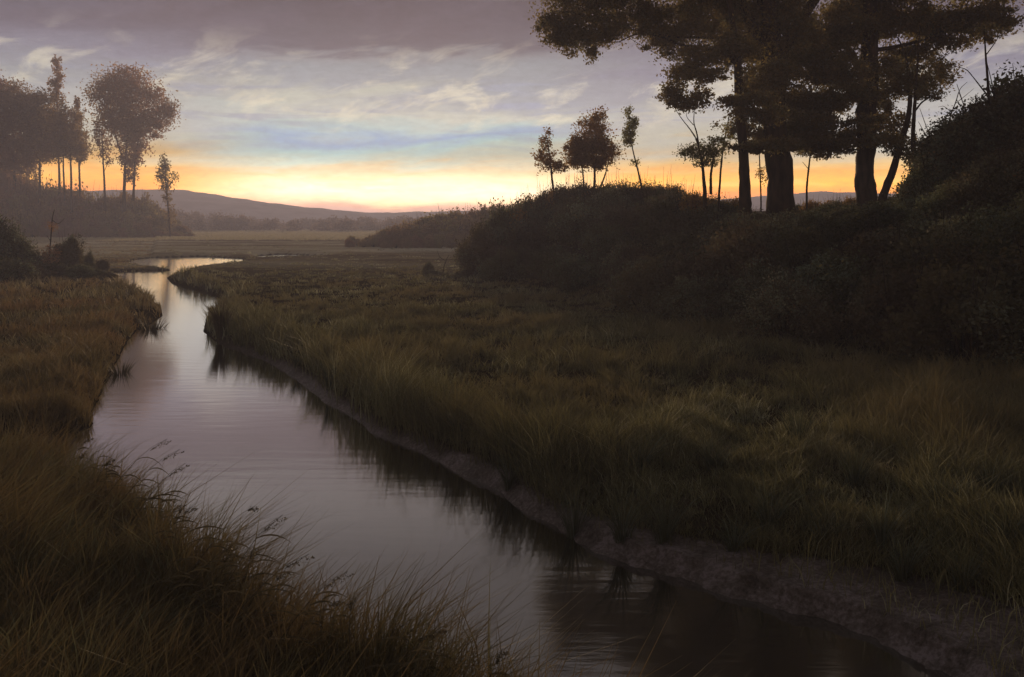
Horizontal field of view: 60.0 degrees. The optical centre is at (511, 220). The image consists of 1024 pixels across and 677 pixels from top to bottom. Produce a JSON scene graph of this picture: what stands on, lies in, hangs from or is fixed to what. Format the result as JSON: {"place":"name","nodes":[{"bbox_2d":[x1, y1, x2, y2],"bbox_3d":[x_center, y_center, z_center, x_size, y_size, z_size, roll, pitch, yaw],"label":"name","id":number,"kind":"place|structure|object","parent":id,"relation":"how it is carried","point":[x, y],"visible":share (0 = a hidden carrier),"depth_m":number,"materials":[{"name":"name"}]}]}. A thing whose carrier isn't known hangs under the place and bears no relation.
{"place":"outdoors","nodes":[
{"label":"outdoors","id":0,"kind":"place"},
{"bbox_2d":[26,229,379,241],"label":"marsh grass","id":1,"kind":"structure","parent":0,"point":[302,234],"depth_m":139.08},
{"bbox_2d":[0,389,767,676],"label":"bank grass","id":2,"kind":"structure","parent":0,"point":[47,537],"depth_m":5.70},
{"bbox_2d":[0,254,951,676],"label":"river","id":3,"kind":"structure","parent":0,"point":[192,392],"depth_m":8.65,"materials":[{"name":"liquid"}]},
{"bbox_2d":[82,189,895,224],"bbox_3d":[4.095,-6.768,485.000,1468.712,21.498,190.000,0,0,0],"label":"hills","id":4,"kind":"structure","parent":0,"point":[189,201],"depth_m":442.87,"materials":[{"name":"grey soil"}]},
{"bbox_2d":[0,211,1023,676],"bbox_3d":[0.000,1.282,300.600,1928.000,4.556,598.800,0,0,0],"label":"marsh ground","id":5,"kind":"structure","parent":0,"point":[904,633],"depth_m":9.08,"materials":[{"name":"plant"}]},
{"bbox_2d":[0,213,23,260],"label":"bank bush","id":6,"kind":"object","parent":5,"relation":"on","point":[8,254],"visible":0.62,"depth_m":43.14,"materials":[{"name":"green plant"}]},
{"bbox_2d":[0,255,41,282],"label":"bank bush","id":7,"kind":"object","parent":5,"relation":"on","point":[12,267],"visible":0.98,"depth_m":39.90,"materials":[{"name":"green plant"}]},
{"bbox_2d":[0,215,44,265],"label":"bank bush","id":8,"kind":"object","parent":5,"relation":"on","point":[15,234],"visible":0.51,"depth_m":44.01,"materials":[{"name":"green plant"}]},
{"bbox_2d":[0,69,53,192],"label":"broad tree","id":9,"kind":"object","parent":5,"relation":"on","point":[12,162],"visible":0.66,"depth_m":153.58,"materials":[{"name":"green plant"}]},
{"bbox_2d":[13,175,41,200],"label":"bush","id":10,"kind":"object","parent":5,"relation":"on","point":[30,187],"visible":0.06,"depth_m":155.44,"materials":[{"name":"brown plant"}]},
{"bbox_2d":[2,86,76,204],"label":"broad tree","id":11,"kind":"object","parent":5,"relation":"on","point":[35,99],"visible":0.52,"depth_m":152.04,"materials":[{"name":"green plant"}]},
{"bbox_2d":[29,179,63,205],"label":"bush","id":12,"kind":"object","parent":5,"relation":"on","point":[53,189],"visible":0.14,"depth_m":155.29,"materials":[{"name":"brown plant"}]},
{"bbox_2d":[41,209,63,263],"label":"sapling","id":13,"kind":"object","parent":5,"relation":"on","point":[50,249],"visible":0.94,"depth_m":44.97,"materials":[{"name":"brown plant"}]},
{"bbox_2d":[40,260,68,276],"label":"bank bush","id":14,"kind":"object","parent":5,"relation":"on","point":[59,269],"visible":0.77,"depth_m":43.55,"materials":[{"name":"green plant"}]},
{"bbox_2d":[46,54,69,195],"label":"narrow tree","id":15,"kind":"object","parent":5,"relation":"on","point":[55,82],"visible":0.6,"depth_m":157.82,"materials":[{"name":"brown plant"}]},
{"bbox_2d":[24,101,97,212],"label":"broad tree","id":16,"kind":"object","parent":5,"relation":"on","point":[58,142],"visible":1,"depth_m":148.44,"materials":[{"name":"green plant"}]},
{"bbox_2d":[41,229,86,268],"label":"bank bush","id":17,"kind":"object","parent":5,"relation":"on","point":[72,253],"visible":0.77,"depth_m":46.70,"materials":[{"name":"green plant"}]},
{"bbox_2d":[51,185,77,209],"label":"bush","id":18,"kind":"object","parent":5,"relation":"on","point":[62,201],"visible":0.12,"depth_m":154.56,"materials":[{"name":"brown plant"}]},
{"bbox_2d":[61,190,91,209],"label":"bush","id":19,"kind":"object","parent":5,"relation":"on","point":[77,198],"visible":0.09,"depth_m":154.33,"materials":[{"name":"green plant"}]},
{"bbox_2d":[62,95,93,196],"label":"narrow tree","id":20,"kind":"object","parent":5,"relation":"on","point":[76,102],"visible":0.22,"depth_m":155.86,"materials":[{"name":"brown plant"}]},
{"bbox_2d":[63,262,96,277],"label":"bank bush","id":21,"kind":"object","parent":5,"relation":"on","point":[80,271],"visible":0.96,"depth_m":42.78,"materials":[{"name":"green plant"}]},
{"bbox_2d":[0,240,162,436],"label":"russet grass","id":22,"kind":"structure","parent":5,"relation":"on","point":[26,369],"depth_m":19.42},
{"bbox_2d":[90,122,117,211],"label":"thin tree","id":23,"kind":"object","parent":5,"relation":"on","point":[98,138],"visible":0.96,"depth_m":149.86,"materials":[{"name":"brown plant"}]},
{"bbox_2d":[60,439,170,524],"bbox_3d":[-3.374,2.317,7.559,0.925,0.856,0.311,0,0,0],"label":"reed","id":24,"kind":"object","parent":5,"relation":"on","point":[154,448],"visible":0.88,"depth_m":7.54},
{"bbox_2d":[103,358,134,374],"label":"reed clump","id":25,"kind":"object","parent":5,"relation":"on","point":[125,371],"visible":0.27,"depth_m":17.43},
{"bbox_2d":[102,191,140,213],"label":"bush","id":26,"kind":"object","parent":5,"relation":"on","point":[115,202],"visible":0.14,"depth_m":154.93,"materials":[{"name":"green plant"}]},
{"bbox_2d":[76,61,185,212],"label":"round tree","id":27,"kind":"object","parent":5,"relation":"on","point":[118,108],"visible":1,"depth_m":149.08,"materials":[{"name":"green plant"}]},
{"bbox_2d":[95,449,183,530],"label":"reed","id":28,"kind":"object","parent":5,"relation":"on","point":[137,485],"visible":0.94,"depth_m":7.37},
{"bbox_2d":[128,199,160,218],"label":"bush","id":29,"kind":"object","parent":5,"relation":"on","point":[145,207],"visible":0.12,"depth_m":155.18,"materials":[{"name":"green plant"}]},
{"bbox_2d":[135,316,170,330],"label":"reed clump","id":30,"kind":"object","parent":5,"relation":"on","point":[153,326],"visible":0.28,"depth_m":24.46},
{"bbox_2d":[127,463,189,541],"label":"reed","id":31,"kind":"object","parent":5,"relation":"on","point":[151,498],"visible":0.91,"depth_m":7.13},
{"bbox_2d":[153,151,179,236],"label":"thin tree","id":32,"kind":"object","parent":5,"relation":"on","point":[162,175],"visible":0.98,"depth_m":137.86,"materials":[{"name":"brown plant"}]},
{"bbox_2d":[143,523,226,608],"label":"reed","id":33,"kind":"object","parent":5,"relation":"on","point":[183,559],"visible":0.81,"depth_m":6.05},
{"bbox_2d":[158,554,237,626],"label":"reed","id":34,"kind":"object","parent":5,"relation":"on","point":[230,556],"visible":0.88,"depth_m":5.75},
{"bbox_2d":[159,545,237,640],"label":"reed","id":35,"kind":"object","parent":5,"relation":"on","point":[224,550],"visible":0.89,"depth_m":5.76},
{"bbox_2d":[177,506,258,595],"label":"reed","id":36,"kind":"object","parent":5,"relation":"on","point":[251,509],"visible":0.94,"depth_m":6.11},
{"bbox_2d":[204,300,238,337],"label":"reed clump","id":37,"kind":"object","parent":5,"relation":"on","point":[217,322],"visible":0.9,"depth_m":22.05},
{"bbox_2d":[211,547,278,624],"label":"reed","id":38,"kind":"object","parent":5,"relation":"on","point":[251,553],"visible":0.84,"depth_m":5.81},
{"bbox_2d":[209,515,289,618],"bbox_3d":[-1.746,2.347,5.902,0.601,0.788,0.188,0,0,4],"label":"reed","id":39,"kind":"object","parent":5,"relation":"on","point":[269,524],"visible":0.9,"depth_m":5.87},
{"bbox_2d":[209,554,314,650],"bbox_3d":[-1.567,2.385,5.408,0.733,0.716,0.162,0,0,0],"label":"reed","id":40,"kind":"object","parent":5,"relation":"on","point":[243,616],"visible":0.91,"depth_m":5.39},
{"bbox_2d":[257,571,353,672],"bbox_3d":[-1.229,2.394,5.126,0.615,0.688,0.191,0,0,0],"label":"reed","id":41,"kind":"object","parent":5,"relation":"on","point":[333,582],"visible":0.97,"depth_m":5.16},
{"bbox_2d":[318,359,342,390],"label":"sedge tussock","id":42,"kind":"object","parent":5,"relation":"on","point":[330,380],"visible":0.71,"depth_m":15.02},
{"bbox_2d":[392,627,446,676],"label":"reed","id":43,"kind":"object","parent":5,"relation":"on","point":[417,659],"visible":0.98,"depth_m":4.62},
{"bbox_2d":[161,208,759,230],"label":"distant woods","id":44,"kind":"object","parent":5,"relation":"on","point":[193,221],"visible":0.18,"depth_m":232.79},
{"bbox_2d":[449,211,471,235],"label":"meadow bush","id":45,"kind":"object","parent":5,"relation":"on","point":[464,224],"visible":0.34,"depth_m":91.35,"materials":[{"name":"green plant"}]},
{"bbox_2d":[449,266,474,277],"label":"scrub","id":46,"kind":"object","parent":5,"relation":"on","point":[463,272],"visible":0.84,"depth_m":39.86,"materials":[{"name":"green plant"}]},
{"bbox_2d":[430,397,506,441],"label":"sedge tussock","id":47,"kind":"object","parent":5,"relation":"on","point":[461,421],"visible":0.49,"depth_m":11.30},
{"bbox_2d":[455,213,495,275],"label":"thicket shrub","id":48,"kind":"object","parent":5,"relation":"on","point":[480,232],"visible":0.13,"depth_m":40.72,"materials":[{"name":"green plant"}]},
{"bbox_2d":[450,232,512,276],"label":"thicket shrub","id":49,"kind":"object","parent":5,"relation":"on","point":[484,248],"visible":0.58,"depth_m":39.64,"materials":[{"name":"green plant"}]},
{"bbox_2d":[468,206,508,243],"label":"thicket shrub","id":50,"kind":"object","parent":5,"relation":"on","point":[489,225],"visible":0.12,"depth_m":42.57,"materials":[{"name":"green plant"}]},
{"bbox_2d":[468,243,529,282],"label":"thicket shrub","id":51,"kind":"object","parent":5,"relation":"on","point":[504,264],"visible":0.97,"depth_m":36.76,"materials":[{"name":"green plant"}]},
{"bbox_2d":[483,197,519,246],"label":"thicket shrub","id":52,"kind":"object","parent":5,"relation":"on","point":[500,215],"visible":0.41,"depth_m":42.66,"materials":[{"name":"green plant"}]},
{"bbox_2d":[475,447,534,491],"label":"sedge tussock","id":53,"kind":"object","parent":5,"relation":"on","point":[507,484],"visible":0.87,"depth_m":9.72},
{"bbox_2d":[510,192,537,220],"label":"thicket shrub","id":54,"kind":"object","parent":5,"relation":"on","point":[524,206],"visible":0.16,"depth_m":43.80,"materials":[{"name":"green plant"}]},
{"bbox_2d":[518,196,559,239],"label":"thicket shrub","id":55,"kind":"object","parent":5,"relation":"on","point":[543,214],"visible":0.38,"depth_m":42.54,"materials":[{"name":"green plant"}]},
{"bbox_2d":[530,127,569,235],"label":"tree","id":56,"kind":"object","parent":5,"relation":"on","point":[558,165],"visible":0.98,"depth_m":43.94,"materials":[{"name":"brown plant"}]},
{"bbox_2d":[540,176,577,226],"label":"thicket shrub","id":57,"kind":"object","parent":5,"relation":"on","point":[562,193],"visible":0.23,"depth_m":42.72,"materials":[{"name":"green plant"}]},
{"bbox_2d":[532,470,618,539],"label":"sedge tussock","id":58,"kind":"object","parent":5,"relation":"on","point":[576,521],"visible":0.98,"depth_m":8.43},
{"bbox_2d":[151,239,1023,676],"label":"marsh grass","id":59,"kind":"structure","parent":5,"relation":"on","point":[921,403],"depth_m":11.54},
{"bbox_2d":[558,105,626,186],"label":"tree","id":60,"kind":"object","parent":5,"relation":"on","point":[592,140],"visible":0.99,"depth_m":44.70,"materials":[{"name":"green plant"}]},
{"bbox_2d":[588,179,630,213],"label":"thicket shrub","id":61,"kind":"object","parent":5,"relation":"on","point":[601,199],"visible":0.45,"depth_m":39.56,"materials":[{"name":"green plant"}]},
{"bbox_2d":[593,232,659,297],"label":"thicket shrub","id":62,"kind":"object","parent":5,"relation":"on","point":[634,251],"visible":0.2,"depth_m":28.69,"materials":[{"name":"green plant"}]},
{"bbox_2d":[582,486,680,543],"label":"sedge tussock","id":63,"kind":"object","parent":5,"relation":"on","point":[620,534],"visible":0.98,"depth_m":8.01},
{"bbox_2d":[621,106,641,186],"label":"thin tree","id":64,"kind":"object","parent":5,"relation":"on","point":[629,128],"visible":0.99,"depth_m":42.95,"materials":[{"name":"green plant"}]},
{"bbox_2d":[620,178,649,202],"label":"thicket shrub","id":65,"kind":"object","parent":5,"relation":"on","point":[629,191],"visible":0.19,"depth_m":41.66,"materials":[{"name":"green plant"}]},
{"bbox_2d":[524,0,751,218],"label":"slim dark tree","id":66,"kind":"object","parent":5,"relation":"on","point":[649,17],"visible":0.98,"depth_m":29.78,"materials":[{"name":"green plant"}]},
{"bbox_2d":[596,423,690,472],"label":"sedge tussock","id":67,"kind":"object","parent":5,"relation":"on","point":[641,453],"visible":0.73,"depth_m":9.46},
{"bbox_2d":[603,241,683,301],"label":"thicket shrub","id":68,"kind":"object","parent":5,"relation":"on","point":[645,259],"visible":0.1,"depth_m":27.00,"materials":[{"name":"green plant"}]},
{"bbox_2d":[628,178,658,202],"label":"thicket shrub","id":69,"kind":"object","parent":5,"relation":"on","point":[648,189],"visible":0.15,"depth_m":41.69,"materials":[{"name":"green plant"}]},
{"bbox_2d":[629,190,689,249],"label":"thicket shrub","id":70,"kind":"object","parent":5,"relation":"on","point":[659,210],"visible":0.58,"depth_m":31.87,"materials":[{"name":"green plant"}]},
{"bbox_2d":[623,470,718,544],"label":"sedge tussock","id":71,"kind":"object","parent":5,"relation":"on","point":[663,531],"visible":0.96,"depth_m":7.86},
{"bbox_2d":[656,185,692,211],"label":"thicket shrub","id":72,"kind":"object","parent":5,"relation":"on","point":[672,196],"visible":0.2,"depth_m":35.61,"materials":[{"name":"green plant"}]},
{"bbox_2d":[677,187,710,214],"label":"bush","id":73,"kind":"object","parent":5,"relation":"on","point":[697,198],"visible":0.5,"depth_m":34.41,"materials":[{"name":"green plant"}]},
{"bbox_2d":[658,196,736,249],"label":"thicket shrub","id":74,"kind":"object","parent":5,"relation":"on","point":[690,220],"visible":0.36,"depth_m":29.85,"materials":[{"name":"green plant"}]},
{"bbox_2d":[672,110,732,211],"bbox_3d":[6.645,-1.484,30.858,2.088,4.949,1.449,0,0,0],"label":"forked sapling","id":75,"kind":"object","parent":5,"relation":"on","point":[710,151],"visible":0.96,"depth_m":30.93,"materials":[{"name":"green plant"}]},
{"bbox_2d":[663,422,771,470],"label":"sedge tussock","id":76,"kind":"object","parent":5,"relation":"on","point":[710,462],"visible":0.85,"depth_m":9.25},
{"bbox_2d":[691,207,754,254],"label":"thicket shrub","id":77,"kind":"object","parent":5,"relation":"on","point":[711,229],"visible":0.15,"depth_m":27.66,"materials":[{"name":"green plant"}]},
{"bbox_2d":[707,199,738,215],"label":"thicket shrub","id":78,"kind":"object","parent":5,"relation":"on","point":[727,208],"visible":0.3,"depth_m":33.48,"materials":[{"name":"green plant"}]},
{"bbox_2d":[718,112,730,211],"bbox_3d":[7.990,-1.942,32.976,0.684,4.276,0.581,0,0,0],"label":"sapling","id":79,"kind":"object","parent":5,"relation":"on","point":[719,188],"visible":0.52,"depth_m":32.97,"materials":[{"name":"brown plant"}]},
{"bbox_2d":[702,202,783,283],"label":"thicket shrub","id":80,"kind":"object","parent":5,"relation":"on","point":[758,228],"visible":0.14,"depth_m":23.50,"materials":[{"name":"green plant"}]},
{"bbox_2d":[687,218,804,302],"bbox_3d":[5.985,1.158,22.185,2.962,2.480,2.536,0,0,38],"label":"thicket shrub","id":81,"kind":"object","parent":5,"relation":"on","point":[745,244],"visible":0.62,"depth_m":21.94,"materials":[{"name":"green plant"}]},
{"bbox_2d":[708,252,805,333],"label":"thicket shrub","id":82,"kind":"object","parent":5,"relation":"on","point":[752,282],"visible":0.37,"depth_m":19.87,"materials":[{"name":"green plant"}]},
{"bbox_2d":[755,155,767,216],"bbox_3d":[9.624,-1.282,34.002,0.597,2.802,0.539,0,0,41],"label":"sapling","id":83,"kind":"object","parent":5,"relation":"on","point":[759,173],"visible":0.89,"depth_m":33.98,"materials":[{"name":"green plant"}]},
{"bbox_2d":[662,0,867,218],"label":"tree","id":84,"kind":"object","parent":5,"relation":"on","point":[769,33],"visible":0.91,"depth_m":30.57,"materials":[{"name":"green plant"}]},
{"bbox_2d":[716,465,825,533],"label":"sedge tussock","id":85,"kind":"object","parent":5,"relation":"on","point":[766,516],"visible":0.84,"depth_m":7.87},
{"bbox_2d":[754,210,799,242],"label":"thicket shrub","id":86,"kind":"object","parent":5,"relation":"on","point":[781,221],"visible":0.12,"depth_m":24.47,"materials":[{"name":"green plant"}]},
{"bbox_2d":[728,260,853,347],"bbox_3d":[5.869,1.872,18.670,2.605,2.089,2.202,0,0,26],"label":"thicket shrub","id":87,"kind":"object","parent":5,"relation":"on","point":[790,304],"visible":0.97,"depth_m":18.26,"materials":[{"name":"green plant"}]},
{"bbox_2d":[750,381,846,441],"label":"sedge tussock","id":88,"kind":"object","parent":5,"relation":"on","point":[799,427],"visible":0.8,"depth_m":10.09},
{"bbox_2d":[791,151,811,209],"bbox_3d":[11.305,-1.603,33.976,1.224,3.487,0.876,0,0,0],"label":"sapling","id":89,"kind":"object","parent":5,"relation":"on","point":[808,167],"visible":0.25,"depth_m":33.97,"materials":[{"name":"brown plant"}]},
{"bbox_2d":[778,242,884,322],"bbox_3d":[6.869,1.453,19.408,2.802,2.017,2.238,0,0,44],"label":"thicket shrub","id":90,"kind":"object","parent":5,"relation":"on","point":[833,275],"visible":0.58,"depth_m":19.01,"materials":[{"name":"green plant"}]},
{"bbox_2d":[786,496,881,544],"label":"sedge tussock","id":91,"kind":"object","parent":5,"relation":"on","point":[821,530],"visible":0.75,"depth_m":7.60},
{"bbox_2d":[825,196,910,236],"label":"thicket shrub","id":92,"kind":"object","parent":5,"relation":"on","point":[885,214],"visible":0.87,"depth_m":21.77,"materials":[{"name":"green plant"}]},
{"bbox_2d":[843,473,935,550],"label":"sedge tussock","id":93,"kind":"object","parent":5,"relation":"on","point":[883,531],"visible":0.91,"depth_m":7.45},
{"bbox_2d":[865,34,947,201],"bbox_3d":[12.810,-2.956,28.697,2.878,6.299,1.757,0,0,0],"label":"slender tree","id":94,"kind":"object","parent":5,"relation":"on","point":[898,147],"visible":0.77,"depth_m":28.88,"materials":[{"name":"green plant"}]},
{"bbox_2d":[886,207,932,236],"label":"tall bush","id":95,"kind":"object","parent":5,"relation":"on","point":[908,222],"visible":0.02,"depth_m":20.43,"materials":[{"name":"green plant"}]},
{"bbox_2d":[796,0,1023,205],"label":"tree","id":96,"kind":"object","parent":5,"relation":"on","point":[867,25],"visible":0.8,"depth_m":32.68,"materials":[{"name":"green plant"}]},
{"bbox_2d":[867,519,952,582],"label":"sedge tussock","id":97,"kind":"object","parent":5,"relation":"on","point":[902,572],"visible":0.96,"depth_m":7.01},
{"bbox_2d":[891,191,929,215],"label":"thicket shrub","id":98,"kind":"object","parent":5,"relation":"on","point":[911,201],"visible":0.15,"depth_m":22.60,"materials":[{"name":"green plant"}]},
{"bbox_2d":[896,128,946,198],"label":"tall bush","id":99,"kind":"object","parent":5,"relation":"on","point":[910,157],"visible":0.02,"depth_m":24.57,"materials":[{"name":"green plant"}]},
{"bbox_2d":[882,150,967,205],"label":"tall bush","id":100,"kind":"object","parent":5,"relation":"on","point":[919,174],"visible":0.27,"depth_m":23.58,"materials":[{"name":"green plant"}]},
{"bbox_2d":[900,26,955,165],"bbox_3d":[13.115,-3.028,27.766,1.790,6.273,1.367,0,0,0],"label":"slender tree","id":101,"kind":"object","parent":5,"relation":"on","point":[922,93],"visible":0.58,"depth_m":27.95,"materials":[{"name":"green plant"}]},
{"bbox_2d":[906,177,961,236],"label":"tall bush","id":102,"kind":"object","parent":5,"relation":"on","point":[932,203],"visible":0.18,"depth_m":19.85,"materials":[{"name":"green plant"}]},
{"bbox_2d":[914,467,982,508],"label":"sedge tussock","id":103,"kind":"object","parent":5,"relation":"on","point":[954,488],"visible":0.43,"depth_m":8.03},
{"bbox_2d":[893,101,1013,197],"bbox_3d":[12.282,-1.464,23.852,3.768,3.578,4.048,0,0,13],"label":"tall bush","id":104,"kind":"object","parent":5,"relation":"on","point":[942,147],"visible":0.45,"depth_m":23.36,"materials":[{"name":"green plant"}]},
{"bbox_2d":[906,71,1023,182],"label":"tall bush","id":105,"kind":"object","parent":5,"relation":"on","point":[1003,111],"visible":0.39,"depth_m":23.17,"materials":[{"name":"green plant"}]},
{"bbox_2d":[930,159,1009,234],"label":"tall bush","id":106,"kind":"object","parent":5,"relation":"on","point":[956,204],"visible":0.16,"depth_m":19.09,"materials":[{"name":"green plant"}]},
{"bbox_2d":[951,22,1013,105],"bbox_3d":[12.668,-2.706,23.997,1.626,5.394,0.538,0,0,0],"label":"slender tree","id":107,"kind":"object","parent":5,"relation":"on","point":[986,63],"visible":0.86,"depth_m":23.98,"materials":[{"name":"brown plant"}]},
{"bbox_2d":[944,444,1023,497],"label":"sedge tussock","id":108,"kind":"object","parent":5,"relation":"on","point":[988,480],"visible":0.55,"depth_m":8.29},
{"bbox_2d":[970,59,1023,104],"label":"tall bush","id":109,"kind":"object","parent":5,"relation":"on","point":[1012,82],"visible":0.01,"depth_m":24.92,"materials":[{"name":"green plant"}]},
{"bbox_2d":[0,0,1023,212],"label":"sky","id":110,"kind":"structure","parent":0,"point":[368,106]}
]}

